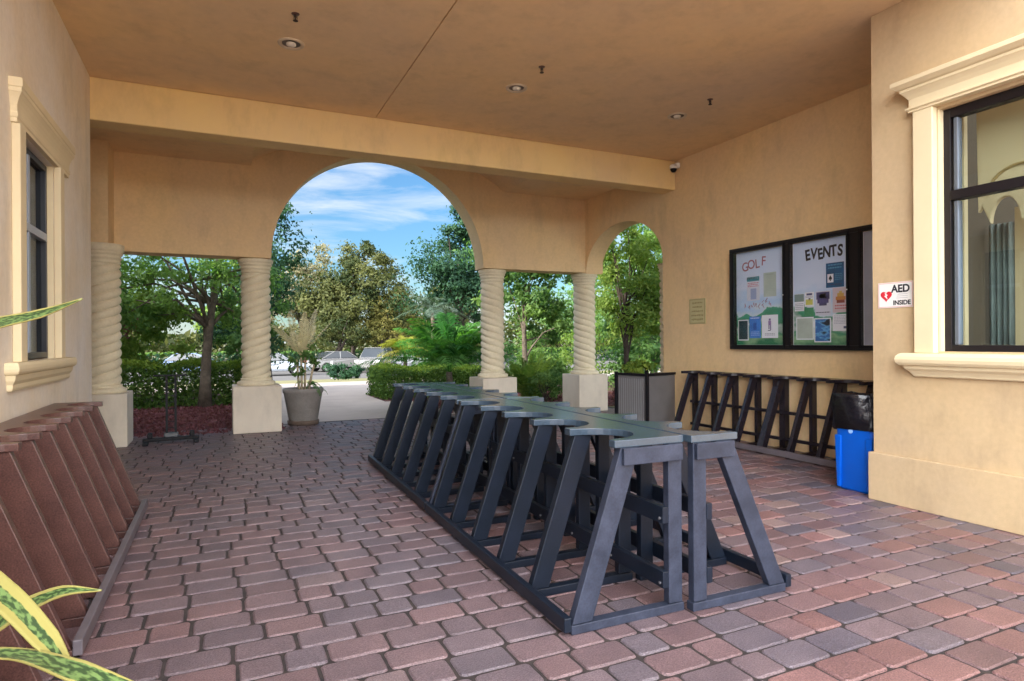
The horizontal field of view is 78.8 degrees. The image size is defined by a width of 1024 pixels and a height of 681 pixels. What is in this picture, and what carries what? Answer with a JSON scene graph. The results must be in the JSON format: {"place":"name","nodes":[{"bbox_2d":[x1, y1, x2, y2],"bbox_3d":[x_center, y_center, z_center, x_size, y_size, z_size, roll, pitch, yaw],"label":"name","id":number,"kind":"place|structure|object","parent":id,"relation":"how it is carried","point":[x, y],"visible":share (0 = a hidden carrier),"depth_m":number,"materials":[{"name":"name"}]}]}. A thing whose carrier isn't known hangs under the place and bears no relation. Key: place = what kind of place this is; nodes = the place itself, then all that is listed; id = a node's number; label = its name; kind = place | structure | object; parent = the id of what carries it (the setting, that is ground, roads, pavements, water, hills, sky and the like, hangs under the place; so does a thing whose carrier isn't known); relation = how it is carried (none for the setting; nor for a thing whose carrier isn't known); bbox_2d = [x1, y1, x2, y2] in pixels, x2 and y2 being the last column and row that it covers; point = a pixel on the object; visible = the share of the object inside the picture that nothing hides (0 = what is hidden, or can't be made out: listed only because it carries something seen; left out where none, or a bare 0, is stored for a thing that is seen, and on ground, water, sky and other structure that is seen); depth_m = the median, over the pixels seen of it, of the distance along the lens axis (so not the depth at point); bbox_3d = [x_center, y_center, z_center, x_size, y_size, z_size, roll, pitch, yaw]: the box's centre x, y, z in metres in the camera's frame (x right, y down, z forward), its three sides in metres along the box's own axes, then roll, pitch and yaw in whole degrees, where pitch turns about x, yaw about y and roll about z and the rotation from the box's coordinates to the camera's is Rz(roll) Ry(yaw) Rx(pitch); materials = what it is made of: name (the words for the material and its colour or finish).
{"place":"outdoors","nodes":[
{"label":"outdoors","id":0,"kind":"place"},
{"bbox_2d":[133,392,284,437],"bbox_3d":[-8.799,1.476,12.852,6.950,0.001,9.550,0,0,-25],"label":"mulch bed","id":1,"kind":"object","parent":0,"point":[182,414],"visible":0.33,"depth_m":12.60,"materials":[{"name":"brown wood"}]},
{"bbox_2d":[122,318,141,354],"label":"shrub","id":2,"kind":"object","parent":1,"relation":"on","point":[126,333],"visible":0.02,"depth_m":14.12,"materials":[{"name":"green plant"}]},
{"bbox_2d":[120,262,201,368],"bbox_3d":[-9.354,-0.816,14.318,4.148,4.568,3.610,0,0,-25],"label":"shade tree","id":3,"kind":"object","parent":1,"relation":"on","point":[132,348],"visible":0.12,"depth_m":14.39,"materials":[{"name":"green plant"}]},
{"bbox_2d":[120,356,242,408],"bbox_3d":[-8.536,0.928,13.377,5.453,1.158,1.474,0,0,-25],"label":"hedge","id":4,"kind":"object","parent":1,"relation":"on","point":[145,369],"visible":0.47,"depth_m":13.50,"materials":[{"name":"green plant"}]},
{"bbox_2d":[119,247,299,407],"bbox_3d":[-6.943,-0.916,13.523,4.492,4.737,3.023,0,0,-25],"label":"shade tree","id":5,"kind":"object","parent":1,"relation":"on","point":[218,275],"visible":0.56,"depth_m":13.38,"materials":[{"name":"green plant"}]},
{"bbox_2d":[282,384,454,423],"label":"path","id":6,"kind":"structure","parent":0,"point":[339,403],"depth_m":13.75,"materials":[{"name":"concrete"}]},
{"bbox_2d":[186,202,323,379],"bbox_3d":[-7.039,-1.438,17.355,3.318,5.783,3.446,0,0,7],"label":"shade tree","id":7,"kind":"object","parent":6,"relation":"on","point":[288,262],"visible":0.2,"depth_m":17.24,"materials":[{"name":"green plant"}]},
{"bbox_2d":[377,335,426,380],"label":"tree","id":8,"kind":"object","parent":6,"relation":"on","point":[392,341],"visible":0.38,"depth_m":17.39,"materials":[{"name":"green plant"}]},
{"bbox_2d":[381,204,505,333],"bbox_3d":[-1.823,-1.581,20.638,3.734,6.004,3.876,0,0,26],"label":"shade tree","id":9,"kind":"object","parent":6,"relation":"on","point":[458,282],"visible":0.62,"depth_m":20.07,"materials":[{"name":"green plant"}]},
{"bbox_2d":[121,163,660,344],"label":"sky","id":10,"kind":"structure","parent":0,"point":[387,206],"materials":[{"name":"blue"}]},
{"bbox_2d":[124,355,660,384],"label":"parking lot","id":11,"kind":"structure","parent":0,"point":[319,374],"depth_m":40.96,"materials":[{"name":"grey asphalt"}]},
{"bbox_2d":[159,353,219,373],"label":"parked car","id":12,"kind":"object","parent":11,"relation":"on","point":[171,358],"visible":0.09,"depth_m":40.49,"materials":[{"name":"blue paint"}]},
{"bbox_2d":[185,282,278,354],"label":"oak tree","id":13,"kind":"object","parent":11,"relation":"on","point":[206,311],"visible":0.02,"depth_m":52.08,"materials":[{"name":"green plant"}]},
{"bbox_2d":[270,353,310,373],"bbox_3d":[-15.433,1.527,40.029,4.602,1.458,1.820,0,0,-25],"label":"parked car","id":14,"kind":"object","parent":11,"relation":"on","point":[284,365],"visible":0.16,"depth_m":39.55,"materials":[{"name":"silver metal"}]},
{"bbox_2d":[271,241,334,362],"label":"oak tree","id":15,"kind":"object","parent":11,"relation":"on","point":[323,259],"visible":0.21,"depth_m":52.28,"materials":[{"name":"green plant"}]},
{"bbox_2d":[306,351,364,371],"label":"parked car","id":16,"kind":"object","parent":11,"relation":"on","point":[345,357],"visible":0.41,"depth_m":44.96,"materials":[{"name":"grey paint"}]},
{"bbox_2d":[309,297,376,369],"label":"oak tree","id":17,"kind":"object","parent":11,"relation":"on","point":[336,335],"visible":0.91,"depth_m":47.45,"materials":[{"name":"green plant"}]},
{"bbox_2d":[283,239,424,354],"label":"oak tree","id":18,"kind":"object","parent":11,"relation":"on","point":[348,284],"visible":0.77,"depth_m":49.62,"materials":[{"name":"green plant"}]},
{"bbox_2d":[354,347,392,369],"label":"parked car","id":19,"kind":"object","parent":11,"relation":"on","point":[368,353],"visible":0.31,"depth_m":43.69,"materials":[{"name":"grey paint"}]},
{"bbox_2d":[350,296,408,350],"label":"oak tree","id":20,"kind":"object","parent":11,"relation":"on","point":[382,335],"visible":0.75,"depth_m":49.52,"materials":[{"name":"plant"}]},
{"bbox_2d":[127,346,641,363],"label":"hedge","id":21,"kind":"object","parent":11,"relation":"on","point":[218,353],"visible":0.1,"depth_m":53.01,"materials":[{"name":"green plant"}]},
{"bbox_2d":[364,301,430,353],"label":"oak tree","id":22,"kind":"object","parent":11,"relation":"on","point":[409,317],"visible":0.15,"depth_m":55.84,"materials":[{"name":"green plant"}]},
{"bbox_2d":[388,351,424,365],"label":"parked car","id":23,"kind":"object","parent":11,"relation":"on","point":[408,363],"visible":0.02,"depth_m":45.38,"materials":[{"name":"grey paint"}]},
{"bbox_2d":[406,284,481,340],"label":"oak tree","id":24,"kind":"object","parent":11,"relation":"on","point":[467,320],"visible":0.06,"depth_m":62.05,"materials":[{"name":"green plant"}]},
{"bbox_2d":[535,279,620,338],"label":"oak tree","id":25,"kind":"object","parent":11,"relation":"on","point":[569,292],"visible":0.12,"depth_m":62.94,"materials":[{"name":"green plant"}]},
{"bbox_2d":[127,369,659,388],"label":"lawn","id":26,"kind":"structure","parent":0,"point":[323,380],"depth_m":27.53,"materials":[{"name":"green plant"}]},
{"bbox_2d":[322,360,357,379],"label":"shrub","id":27,"kind":"object","parent":26,"relation":"on","point":[334,370],"visible":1,"depth_m":29.62,"materials":[{"name":"green plant"}]},
{"bbox_2d":[339,362,365,378],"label":"shrub","id":28,"kind":"object","parent":26,"relation":"on","point":[360,370],"visible":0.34,"depth_m":34.81,"materials":[{"name":"green plant"}]},
{"bbox_2d":[148,342,639,407],"bbox_3d":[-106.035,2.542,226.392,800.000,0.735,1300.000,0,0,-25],"label":"ground","id":29,"kind":"structure","parent":0,"point":[356,354],"depth_m":104.99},
{"bbox_2d":[122,316,637,359],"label":"woodland","id":30,"kind":"object","parent":29,"relation":"on","point":[191,339],"visible":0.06,"depth_m":77.33,"materials":[{"name":"green plant"}]},
{"bbox_2d":[134,371,659,393],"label":"driveway","id":31,"kind":"structure","parent":0,"point":[332,384],"depth_m":20.62,"materials":[{"name":"concrete"}]},
{"bbox_2d":[53,0,902,161],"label":"ceiling","id":32,"kind":"structure","parent":0,"point":[627,77],"depth_m":6.19,"materials":[{"name":"paint"}]},
{"bbox_2d":[277,37,304,49],"bbox_3d":[-2.071,-2.770,5.841,0.240,0.029,0.240,0,0,-25],"label":"ceiling light","id":33,"kind":"object","parent":32,"relation":"attached to","point":[289,43],"visible":1,"depth_m":5.82,"materials":[{"name":"beige metal"}]},
{"bbox_2d":[291,12,299,21],"bbox_3d":[-1.847,-2.756,5.317,0.068,0.061,0.068,0,0,-25],"label":"sprinkler head","id":34,"kind":"object","parent":32,"relation":"attached to","point":[295,14],"visible":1,"depth_m":5.31},
{"bbox_2d":[90,77,674,193],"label":"ceiling beam","id":35,"kind":"structure","parent":32,"relation":"attached to","point":[116,105],"depth_m":7.70,"materials":[{"name":"paint"}]},
{"bbox_2d":[506,83,526,92],"bbox_3d":[0.050,-2.785,6.901,0.240,0.029,0.240,0,0,-25],"label":"ceiling light","id":36,"kind":"object","parent":32,"relation":"attached to","point":[516,88],"visible":1,"depth_m":6.88,"materials":[{"name":"beige metal"}]},
{"bbox_2d":[539,65,544,73],"bbox_3d":[0.305,-2.771,6.380,0.068,0.061,0.068,0,0,-25],"label":"sprinkler head","id":37,"kind":"object","parent":32,"relation":"attached to","point":[541,67],"visible":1,"depth_m":6.37},
{"bbox_2d":[667,112,686,119],"bbox_3d":[2.068,-2.799,7.802,0.240,0.029,0.240,0,0,-25],"label":"ceiling light","id":38,"kind":"object","parent":32,"relation":"attached to","point":[677,116],"visible":1,"depth_m":7.78,"materials":[{"name":"beige metal"}]},
{"bbox_2d":[366,380,614,405],"bbox_3d":[1.248,1.417,17.983,10.500,0.030,8.780,0,0,-25],"label":"planting bed","id":39,"kind":"object","parent":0,"point":[609,390],"visible":0.1,"depth_m":15.45,"materials":[{"name":"brown soil"}]},
{"bbox_2d":[366,361,481,399],"bbox_3d":[-2.196,0.976,16.277,3.018,0.968,1.983,0,0,-25],"label":"hedge","id":40,"kind":"object","parent":39,"relation":"on","point":[381,375],"visible":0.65,"depth_m":15.55,"materials":[{"name":"green plant"}]},
{"bbox_2d":[393,295,472,338],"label":"palm","id":41,"kind":"object","parent":39,"relation":"on","point":[431,304],"visible":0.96,"depth_m":17.20,"materials":[{"name":"green plant"}]},
{"bbox_2d":[357,312,520,381],"bbox_3d":[-1.380,0.399,13.089,3.214,2.034,3.069,0,0,31],"label":"palm","id":42,"kind":"object","parent":39,"relation":"on","point":[456,345],"visible":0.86,"depth_m":12.72,"materials":[{"name":"green plant"}]},
{"bbox_2d":[448,238,573,363],"bbox_3d":[0.326,-0.833,15.363,3.506,4.470,2.582,0,0,-25],"label":"shade tree","id":43,"kind":"object","parent":39,"relation":"on","point":[537,302],"visible":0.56,"depth_m":15.26,"materials":[{"name":"green plant"}]},
{"bbox_2d":[412,392,614,412],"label":"bed chips","id":44,"kind":"object","parent":39,"relation":"on","point":[612,396],"visible":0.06,"depth_m":14.64,"materials":[{"name":"brown wood"}]},
{"bbox_2d":[503,351,559,395],"bbox_3d":[0.338,0.816,13.680,1.508,1.164,1.493,0,0,-25],"label":"ginger clump","id":45,"kind":"object","parent":39,"relation":"on","point":[529,368],"visible":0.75,"depth_m":13.47,"materials":[{"name":"green plant"}]},
{"bbox_2d":[503,329,570,373],"bbox_3d":[0.625,0.502,17.761,2.017,1.807,1.711,0,0,-25],"label":"shrub","id":46,"kind":"object","parent":39,"relation":"on","point":[509,348],"visible":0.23,"depth_m":17.63,"materials":[{"name":"green plant"}]},
{"bbox_2d":[525,371,565,401],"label":"shrub","id":47,"kind":"object","parent":39,"relation":"on","point":[554,383],"visible":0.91,"depth_m":13.28,"materials":[{"name":"green plant"}]},
{"bbox_2d":[533,354,570,400],"bbox_3d":[0.833,0.886,14.586,1.416,1.152,1.277,0,0,-25],"label":"shrub","id":48,"kind":"object","parent":39,"relation":"on","point":[558,368],"visible":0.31,"depth_m":14.44,"materials":[{"name":"green plant"}]},
{"bbox_2d":[546,316,620,376],"bbox_3d":[2.341,0.275,20.044,2.506,2.256,2.378,0,0,-25],"label":"shrub","id":49,"kind":"object","parent":39,"relation":"on","point":[569,338],"visible":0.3,"depth_m":20.07,"materials":[{"name":"green plant"}]},
{"bbox_2d":[571,224,662,363],"bbox_3d":[2.832,-0.821,14.583,3.010,4.419,2.378,0,0,-25],"label":"shade tree","id":50,"kind":"object","parent":39,"relation":"on","point":[642,287],"visible":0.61,"depth_m":14.32,"materials":[{"name":"green plant"}]},
{"bbox_2d":[595,223,661,373],"bbox_3d":[4.008,-1.547,18.033,4.247,5.841,4.330,0,0,-25],"label":"shade tree","id":51,"kind":"object","parent":39,"relation":"on","point":[650,348],"visible":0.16,"depth_m":17.65,"materials":[{"name":"green plant"}]},
{"bbox_2d":[604,351,660,391],"bbox_3d":[3.111,0.859,16.176,1.539,1.252,1.462,0,0,21],"label":"shrub","id":52,"kind":"object","parent":39,"relation":"on","point":[620,362],"visible":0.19,"depth_m":16.03,"materials":[{"name":"green plant"}]},
{"bbox_2d":[37,407,1023,680],"bbox_3d":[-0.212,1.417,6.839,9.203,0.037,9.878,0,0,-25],"label":"floor","id":53,"kind":"structure","parent":0,"point":[823,510],"depth_m":3.53,"materials":[{"name":"brown brick"}]},
{"bbox_2d":[0,625,63,680],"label":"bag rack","id":54,"kind":"object","parent":53,"relation":"on","point":[10,635],"visible":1,"depth_m":2.33,"materials":[{"name":"brown wood"}]},
{"bbox_2d":[0,0,91,422],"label":"wing wall","id":55,"kind":"structure","parent":53,"relation":"on","point":[45,229],"depth_m":4.98,"materials":[{"name":"paint"}]},
{"bbox_2d":[26,147,47,358],"bbox_3d":[-3.580,-0.635,4.586,0.075,1.540,0.996,0,0,-25],"label":"window","id":56,"kind":"structure","parent":55,"relation":"in","point":[39,232],"depth_m":4.99,"materials":[{"name":"grey glass"}]},
{"bbox_2d":[0,401,147,656],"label":"bag rack","id":57,"kind":"object","parent":53,"relation":"on","point":[70,503],"visible":0.95,"depth_m":3.42,"materials":[{"name":"brown wood"}]},
{"bbox_2d":[91,242,132,447],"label":"twisted column","id":58,"kind":"structure","parent":53,"relation":"on","point":[112,393],"depth_m":8.39,"materials":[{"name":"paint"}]},
{"bbox_2d":[142,374,198,446],"bbox_3d":[-4.798,0.956,8.770,0.700,0.955,0.440,0,0,-28],"label":"display stand","id":59,"kind":"object","parent":53,"relation":"on","point":[169,436],"visible":1,"depth_m":8.74,"materials":[{"name":"black metal"}]},
{"bbox_2d":[232,258,281,433],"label":"twisted column","id":60,"kind":"structure","parent":53,"relation":"on","point":[256,398],"depth_m":9.74,"materials":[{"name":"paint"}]},
{"bbox_2d":[270,309,328,425],"bbox_3d":[-3.605,0.441,10.579,0.821,1.984,1.087,0,0,19],"label":"potted plant","id":61,"kind":"object","parent":53,"relation":"on","point":[302,405],"visible":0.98,"depth_m":10.49,"materials":[{"name":"beige plant"}]},
{"bbox_2d":[90,139,602,274],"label":"arcade wall","id":62,"kind":"structure","parent":53,"relation":"on","point":[148,205],"depth_m":9.65,"materials":[{"name":"paint"}]},
{"bbox_2d":[90,128,613,199],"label":"vault ceiling","id":63,"kind":"structure","parent":62,"relation":"attached to","point":[136,143],"depth_m":9.07,"materials":[{"name":"paint"}]},
{"bbox_2d":[368,382,501,509],"bbox_3d":[-0.868,0.954,6.285,0.710,0.905,2.346,0,0,-24],"label":"bag rack","id":64,"kind":"object","parent":53,"relation":"on","point":[430,416],"visible":0.77,"depth_m":6.05,"materials":[{"name":"black wood"}]},
{"bbox_2d":[470,269,516,392],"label":"twisted column","id":65,"kind":"structure","parent":53,"relation":"on","point":[492,375],"depth_m":11.47,"materials":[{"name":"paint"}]},
{"bbox_2d":[429,382,557,502],"bbox_3d":[-0.196,0.949,6.542,0.690,0.905,2.346,0,0,-24],"label":"bag rack","id":66,"kind":"object","parent":53,"relation":"on","point":[487,457],"visible":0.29,"depth_m":6.11,"materials":[{"name":"black wood"}]},
{"bbox_2d":[425,398,683,634],"bbox_3d":[0.096,0.947,4.130,0.710,0.905,2.346,0,0,-24],"label":"bag rack","id":67,"kind":"object","parent":53,"relation":"on","point":[597,547],"visible":1,"depth_m":3.57,"materials":[{"name":"black wood"}]},
{"bbox_2d":[562,273,607,410],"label":"twisted column","id":68,"kind":"structure","parent":53,"relation":"on","point":[585,383],"depth_m":12.32,"materials":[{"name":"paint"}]},
{"bbox_2d":[614,369,675,421],"bbox_3d":[2.136,0.918,9.859,0.794,0.935,0.654,0,0,-39],"label":"trash bin","id":69,"kind":"object","parent":53,"relation":"on","point":[646,396],"visible":0.63,"depth_m":9.63,"materials":[{"name":"grey metal"}]},
{"bbox_2d":[621,358,658,373],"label":"shrub","id":70,"kind":"object","parent":69,"relation":"in","point":[638,366],"visible":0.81,"depth_m":9.81,"materials":[{"name":"green plant"}]},
{"bbox_2d":[510,397,790,611],"bbox_3d":[0.767,0.942,4.387,0.690,0.905,2.346,0,0,-24],"label":"bag rack","id":71,"kind":"object","parent":53,"relation":"on","point":[707,551],"visible":0.64,"depth_m":3.41,"materials":[{"name":"grey wood"}]},
{"bbox_2d":[657,263,662,372],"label":"twisted column","id":72,"kind":"structure","parent":53,"relation":"on","point":[660,266],"depth_m":10.51,"materials":[{"name":"paint"}]},
{"bbox_2d":[585,84,872,457],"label":"side wall","id":73,"kind":"structure","parent":53,"relation":"on","point":[807,172],"depth_m":8.47,"materials":[{"name":"paint"}]},
{"bbox_2d":[670,163,679,172],"bbox_3d":[2.528,-2.690,9.696,0.158,0.155,0.120,0,0,-25],"label":"security camera","id":74,"kind":"object","parent":73,"relation":"attached to","point":[674,167],"visible":1,"depth_m":9.66,"materials":[{"name":"white plastic"}]},
{"bbox_2d":[689,298,705,323],"bbox_3d":[2.784,-0.439,9.356,0.012,0.380,0.350,0,0,-25],"label":"wall plaque","id":75,"kind":"object","parent":73,"relation":"attached to","point":[697,311],"depth_m":9.35,"materials":[{"name":"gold metal"}]},
{"bbox_2d":[729,224,872,350],"bbox_3d":[3.650,-0.575,7.410,0.095,1.380,2.820,0,0,-25],"label":"notice case","id":76,"kind":"object","parent":73,"relation":"attached to","point":[854,288],"visible":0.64,"depth_m":7.39,"materials":[{"name":"brown metal"}]},
{"bbox_2d":[738,320,748,339],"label":"paper notice","id":77,"kind":"object","parent":76,"relation":"attached to","point":[743,329],"visible":1,"depth_m":8.52,"materials":[{"name":"black"}]},
{"bbox_2d":[747,276,759,300],"bbox_3d":[3.237,-0.698,8.366,0.002,0.327,0.221,0,0,-25],"label":"paper notice","id":78,"kind":"object","parent":76,"relation":"attached to","point":[753,288],"visible":1,"depth_m":8.36,"materials":[{"name":"white paper"}]},
{"bbox_2d":[749,316,760,337],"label":"paper notice","id":79,"kind":"object","parent":76,"relation":"attached to","point":[755,326],"visible":1,"depth_m":8.33,"materials":[{"name":"blue paper"}]},
{"bbox_2d":[732,242,784,346],"bbox_3d":[3.229,-0.572,8.220,0.021,1.320,0.879,0,0,-25],"label":"door","id":80,"kind":"structure","parent":76,"relation":"in","point":[777,244],"depth_m":8.09,"materials":[{"name":"black metal"}]},
{"bbox_2d":[736,246,782,344],"bbox_3d":[3.293,-0.573,8.251,0.016,1.256,0.850,0,0,-25],"label":"poster","id":81,"kind":"object","parent":76,"relation":"attached to","point":[760,263],"visible":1,"depth_m":8.25,"materials":[{"name":"white paper"}]},
{"bbox_2d":[762,314,777,337],"bbox_3d":[3.358,-0.184,8.116,0.002,0.302,0.264,0,0,-25],"label":"paper notice","id":82,"kind":"object","parent":76,"relation":"attached to","point":[769,326],"visible":1,"depth_m":8.11,"materials":[{"name":"white paper"}]},
{"bbox_2d":[764,272,775,296],"bbox_3d":[3.356,-0.730,8.112,0.002,0.314,0.204,0,0,-25],"label":"paper notice","id":83,"kind":"object","parent":76,"relation":"attached to","point":[769,284],"visible":1,"depth_m":8.11,"materials":[{"name":"grey"}]},
{"bbox_2d":[794,294,803,311],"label":"paper notice","id":84,"kind":"object","parent":76,"relation":"attached to","point":[799,301],"visible":1,"depth_m":7.70,"materials":[{"name":"white paper"}]},
{"bbox_2d":[796,317,813,339],"bbox_3d":[3.586,-0.148,7.629,0.002,0.276,0.251,0,0,-25],"label":"paper notice","id":85,"kind":"object","parent":76,"relation":"attached to","point":[804,328],"visible":1,"depth_m":7.62,"materials":[{"name":"white paper"}]},
{"bbox_2d":[804,307,813,315],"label":"paper notice","id":86,"kind":"object","parent":76,"relation":"attached to","point":[808,311],"visible":1,"depth_m":7.57,"materials":[{"name":"green paper"}]},
{"bbox_2d":[805,292,813,306],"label":"paper notice","id":87,"kind":"object","parent":76,"relation":"attached to","point":[809,299],"visible":1,"depth_m":7.57,"materials":[{"name":"white paper"}]},
{"bbox_2d":[788,231,848,347],"bbox_3d":[3.616,-0.575,7.394,0.021,1.320,0.814,0,0,-25],"label":"door","id":88,"kind":"structure","parent":76,"relation":"in","point":[845,232],"depth_m":7.30,"materials":[{"name":"black metal"}]},
{"bbox_2d":[793,235,845,344],"bbox_3d":[3.681,-0.575,7.424,0.002,1.256,0.784,0,0,-25],"label":"poster","id":89,"kind":"object","parent":76,"relation":"attached to","point":[811,259],"visible":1,"depth_m":7.48,"materials":[{"name":"white paper"}]},
{"bbox_2d":[814,318,830,341],"bbox_3d":[3.691,-0.123,7.406,0.002,0.289,0.227,0,0,-25],"label":"paper notice","id":90,"kind":"object","parent":76,"relation":"attached to","point":[822,329],"visible":1,"depth_m":7.41,"materials":[{"name":"blue paper"}]},
{"bbox_2d":[815,290,830,315],"bbox_3d":[3.692,-0.444,7.399,0.002,0.289,0.212,0,0,-25],"label":"paper notice","id":91,"kind":"object","parent":76,"relation":"attached to","point":[822,302],"visible":1,"depth_m":7.40,"materials":[{"name":"white paper"}]},
{"bbox_2d":[826,261,843,287],"bbox_3d":[3.757,-0.764,7.253,0.003,0.289,0.235,0,0,-25],"label":"paper notice","id":92,"kind":"object","parent":76,"relation":"attached to","point":[834,274],"visible":1,"depth_m":7.25,"materials":[{"name":"blue paper"}]},
{"bbox_2d":[833,287,845,312],"bbox_3d":[3.790,-0.469,7.189,0.002,0.289,0.204,0,0,-25],"label":"paper notice","id":93,"kind":"object","parent":76,"relation":"attached to","point":[839,299],"visible":0.94,"depth_m":7.20,"materials":[{"name":"grey paper"}]},
{"bbox_2d":[833,314,845,330],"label":"paper notice","id":94,"kind":"object","parent":76,"relation":"attached to","point":[839,322],"visible":0.84,"depth_m":7.20,"materials":[{"name":"white paper"}]},
{"bbox_2d":[858,227,872,347],"bbox_3d":[4.020,-0.578,6.540,0.013,1.320,0.824,0,0,-25],"label":"door","id":95,"kind":"structure","parent":76,"relation":"in","point":[867,228],"depth_m":6.89,"materials":[{"name":"black metal"}]},
{"bbox_2d":[864,231,872,344],"bbox_3d":[4.082,-0.578,6.570,0.001,1.256,0.792,0,0,-25],"label":"poster","id":96,"kind":"object","parent":76,"relation":"attached to","point":[868,294],"visible":0.21,"depth_m":6.88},
{"bbox_2d":[674,370,786,452],"bbox_3d":[2.882,0.913,8.476,0.540,0.935,1.676,0,0,-25],"label":"bag rack","id":97,"kind":"object","parent":53,"relation":"on","point":[754,387],"visible":0.73,"depth_m":8.48,"materials":[{"name":"black wood"}]},
{"bbox_2d":[756,376,872,467],"bbox_3d":[3.578,0.908,6.991,0.540,0.935,1.676,0,0,-25],"label":"bag rack","id":98,"kind":"object","parent":53,"relation":"on","point":[786,450],"visible":0.56,"depth_m":7.38,"materials":[{"name":"black wood"}]},
{"bbox_2d":[831,391,873,493],"bbox_3d":[3.254,0.925,5.750,0.372,0.903,0.457,0,0,-25],"label":"waste bin","id":99,"kind":"object","parent":53,"relation":"on","point":[853,419],"visible":0.62,"depth_m":5.68,"materials":[{"name":"blue plastic"}]},
{"label":"rear paving","id":100,"kind":"structure","parent":0,"visible":0},
{"bbox_2d":[0,298,133,680],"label":"snake plant","id":101,"kind":"object","parent":100,"relation":"on","point":[24,616],"visible":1,"depth_m":1.11,"materials":[{"name":"green plant"}]},
{"bbox_2d":[868,0,1023,535],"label":"office wall","id":102,"kind":"structure","parent":100,"relation":"on","point":[947,88],"depth_m":4.95,"materials":[{"name":"paint"}]},
{"bbox_2d":[878,281,913,307],"bbox_3d":[3.224,-0.384,5.242,0.006,0.214,0.300,0,0,-25],"label":"aed sign","id":103,"kind":"object","parent":102,"relation":"attached to","point":[894,294],"visible":1,"depth_m":5.24,"materials":[{"name":"white plastic"}]},
{"bbox_2d":[943,85,1023,351],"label":"window","id":104,"kind":"structure","parent":102,"relation":"in","point":[954,192],"depth_m":4.86,"materials":[{"name":"brown metal"}]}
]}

